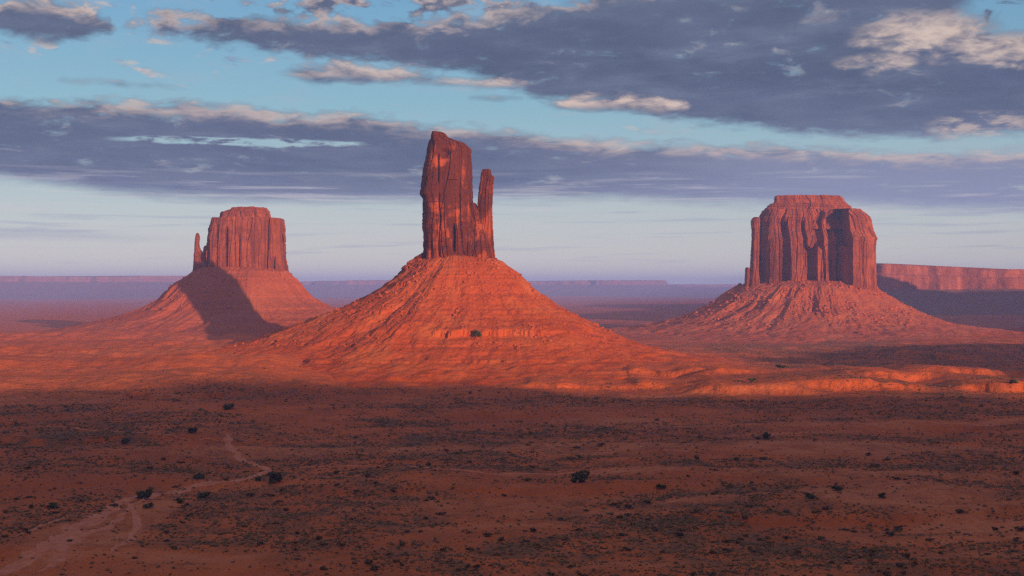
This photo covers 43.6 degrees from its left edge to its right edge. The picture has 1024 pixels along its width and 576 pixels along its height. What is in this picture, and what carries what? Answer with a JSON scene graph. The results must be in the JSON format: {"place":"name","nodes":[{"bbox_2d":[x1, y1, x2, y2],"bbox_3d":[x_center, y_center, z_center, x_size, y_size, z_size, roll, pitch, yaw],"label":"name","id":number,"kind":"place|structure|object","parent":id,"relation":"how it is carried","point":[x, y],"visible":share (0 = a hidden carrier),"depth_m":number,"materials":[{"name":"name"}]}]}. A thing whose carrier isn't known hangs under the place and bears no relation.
{"place":"outdoors","nodes":[
{"label":"outdoors","id":0,"kind":"place"},
{"bbox_2d":[10,512,95,537],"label":"path","id":1,"kind":"structure","parent":0,"point":[35,528],"depth_m":540.60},
{"bbox_2d":[34,495,160,573],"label":"path","id":2,"kind":"structure","parent":0,"point":[60,555],"depth_m":502.77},
{"bbox_2d":[110,501,142,553],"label":"path","id":3,"kind":"structure","parent":0,"point":[137,524],"depth_m":552.92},
{"bbox_2d":[30,425,225,442],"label":"path","id":4,"kind":"structure","parent":0,"point":[126,431],"depth_m":850.24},
{"bbox_2d":[0,432,271,574],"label":"path","id":5,"kind":"structure","parent":0,"point":[42,548],"depth_m":549.58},
{"bbox_2d":[281,465,682,474],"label":"path","id":6,"kind":"structure","parent":0,"point":[493,473],"depth_m":691.58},
{"bbox_2d":[0,296,1023,575],"bbox_3d":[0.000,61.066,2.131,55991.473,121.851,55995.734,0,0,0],"label":"ground","id":7,"kind":"structure","parent":0,"point":[124,356],"depth_m":782.56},
{"bbox_2d":[45,502,58,508],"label":"juniper tree","id":8,"kind":"object","parent":7,"relation":"on","point":[53,505],"visible":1,"depth_m":588.59,"materials":[{"name":"green plant"}]},
{"bbox_2d":[121,438,129,442],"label":"juniper tree","id":9,"kind":"object","parent":7,"relation":"on","point":[125,440],"visible":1,"depth_m":818.16,"materials":[{"name":"green plant"}]},
{"bbox_2d":[136,487,152,498],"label":"juniper tree","id":10,"kind":"object","parent":7,"relation":"on","point":[147,493],"visible":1,"depth_m":615.86,"materials":[{"name":"green plant"}]},
{"bbox_2d":[142,502,153,507],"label":"juniper tree","id":11,"kind":"object","parent":7,"relation":"on","point":[150,504],"visible":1,"depth_m":590.04,"materials":[{"name":"green plant"}]},
{"bbox_2d":[0,276,332,298],"bbox_3d":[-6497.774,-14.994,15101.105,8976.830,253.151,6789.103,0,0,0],"label":"mesa","id":12,"kind":"structure","parent":7,"relation":"on","point":[68,287],"depth_m":13330.74,"materials":[{"name":"purple stone"}]},
{"bbox_2d":[39,206,334,336],"bbox_3d":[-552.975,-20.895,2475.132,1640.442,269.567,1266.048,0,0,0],"label":"sandstone butte","id":13,"kind":"object","parent":7,"relation":"on","point":[241,240],"visible":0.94,"depth_m":2355.22,"materials":[{"name":"red stone"}]},
{"bbox_2d":[188,427,197,432],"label":"juniper tree","id":14,"kind":"object","parent":7,"relation":"on","point":[192,430],"visible":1,"depth_m":852.75,"materials":[{"name":"green plant"}]},
{"bbox_2d":[192,473,204,478],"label":"juniper tree","id":15,"kind":"object","parent":7,"relation":"on","point":[199,475],"visible":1,"depth_m":693.38,"materials":[{"name":"green plant"}]},
{"bbox_2d":[196,491,211,497],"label":"juniper tree","id":16,"kind":"object","parent":7,"relation":"on","point":[205,494],"visible":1,"depth_m":635.14,"materials":[{"name":"green plant"}]},
{"bbox_2d":[222,403,234,408],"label":"juniper tree","id":17,"kind":"object","parent":7,"relation":"on","point":[229,406],"visible":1,"depth_m":1005.19,"materials":[{"name":"green plant"}]},
{"bbox_2d":[268,471,281,483],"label":"juniper tree","id":18,"kind":"object","parent":7,"relation":"on","point":[275,476],"visible":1,"depth_m":667.69,"materials":[{"name":"green plant"}]},
{"bbox_2d":[472,329,481,336],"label":"juniper tree","id":19,"kind":"object","parent":7,"relation":"on","point":[476,333],"visible":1,"depth_m":1414.21,"materials":[{"name":"green plant"}]},
{"bbox_2d":[205,131,750,387],"bbox_3d":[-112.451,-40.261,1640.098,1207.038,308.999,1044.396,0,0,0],"label":"sandstone butte","id":20,"kind":"object","parent":7,"relation":"on","point":[457,223],"visible":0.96,"depth_m":1467.44,"materials":[{"name":"red stone"}]},
{"bbox_2d":[0,329,1023,575],"bbox_3d":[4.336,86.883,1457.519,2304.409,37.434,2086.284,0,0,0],"label":"scrub","id":21,"kind":"object","parent":7,"relation":"on","point":[836,551],"visible":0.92,"depth_m":657.83,"materials":[{"name":"plant"}]},
{"bbox_2d":[301,280,725,296],"bbox_3d":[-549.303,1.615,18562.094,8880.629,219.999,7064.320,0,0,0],"label":"mesa","id":22,"kind":"structure","parent":7,"relation":"on","point":[600,288],"depth_m":16565.40,"materials":[{"name":"purple stone"}]},
{"bbox_2d":[145,258,939,351],"bbox_3d":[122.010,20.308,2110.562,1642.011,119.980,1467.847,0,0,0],"label":"rubble","id":23,"kind":"object","parent":7,"relation":"on","point":[709,309],"visible":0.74,"depth_m":2412.30,"materials":[{"name":"stone"}]},
{"bbox_2d":[570,469,589,482],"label":"juniper tree","id":24,"kind":"object","parent":7,"relation":"on","point":[580,476],"visible":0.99,"depth_m":655.77,"materials":[{"name":"green plant"}]},
{"bbox_2d":[655,484,666,488],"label":"juniper tree","id":25,"kind":"object","parent":7,"relation":"on","point":[660,485],"visible":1,"depth_m":644.77,"materials":[{"name":"green plant"}]},
{"bbox_2d":[668,284,738,290],"bbox_3d":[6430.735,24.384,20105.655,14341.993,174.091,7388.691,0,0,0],"label":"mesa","id":26,"kind":"structure","parent":7,"relation":"on","point":[723,287],"depth_m":18809.07,"materials":[{"name":"purple stone"}]},
{"bbox_2d":[747,378,755,382],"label":"juniper tree","id":27,"kind":"object","parent":7,"relation":"on","point":[751,380],"visible":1,"depth_m":1191.40,"materials":[{"name":"green plant"}]},
{"bbox_2d":[762,432,770,438],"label":"juniper tree","id":28,"kind":"object","parent":7,"relation":"on","point":[766,435],"visible":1,"depth_m":843.17,"materials":[{"name":"green plant"}]},
{"bbox_2d":[775,364,787,367],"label":"juniper tree","id":29,"kind":"object","parent":7,"relation":"on","point":[781,366],"visible":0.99,"depth_m":1405.91,"materials":[{"name":"green plant"}]},
{"bbox_2d":[803,492,816,497],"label":"juniper tree","id":30,"kind":"object","parent":7,"relation":"on","point":[808,495],"visible":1,"depth_m":596.56,"materials":[{"name":"green plant"}]},
{"bbox_2d":[605,195,1023,343],"bbox_3d":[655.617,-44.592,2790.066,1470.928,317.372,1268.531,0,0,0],"label":"sandstone butte","id":31,"kind":"object","parent":7,"relation":"on","point":[816,241],"visible":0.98,"depth_m":2678.84,"materials":[{"name":"red stone"}]},
{"bbox_2d":[831,485,842,490],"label":"juniper tree","id":32,"kind":"object","parent":7,"relation":"on","point":[837,488],"visible":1,"depth_m":637.66,"materials":[{"name":"green plant"}]},
{"bbox_2d":[878,492,885,497],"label":"juniper tree","id":33,"kind":"object","parent":7,"relation":"on","point":[882,494],"visible":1,"depth_m":599.97,"materials":[{"name":"green plant"}]},
{"bbox_2d":[900,552,909,557],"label":"desert shrub","id":34,"kind":"object","parent":7,"relation":"on","point":[906,554],"visible":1,"depth_m":476.12,"materials":[{"name":"green plant"}]},
{"bbox_2d":[876,263,1023,315],"bbox_3d":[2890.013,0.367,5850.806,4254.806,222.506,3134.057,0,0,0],"label":"mesa","id":35,"kind":"structure","parent":7,"relation":"on","point":[937,290],"depth_m":5086.13,"materials":[{"name":"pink stone"}]},
{"bbox_2d":[1008,379,1018,383],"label":"juniper tree","id":36,"kind":"object","parent":7,"relation":"on","point":[1011,381],"visible":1,"depth_m":1179.41,"materials":[{"name":"green plant"}]},
{"bbox_2d":[1014,526,1023,530],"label":"desert shrub","id":37,"kind":"object","parent":7,"relation":"on","point":[1018,528],"visible":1,"depth_m":530.40,"materials":[{"name":"plant"}]},
{"bbox_2d":[0,0,1023,283],"label":"sky","id":38,"kind":"structure","parent":0,"point":[618,139],"materials":[{"name":"blue"}]},
{"bbox_2d":[512,421,1023,429],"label":"path","id":39,"kind":"structure","parent":0,"point":[822,423],"depth_m":926.65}
]}

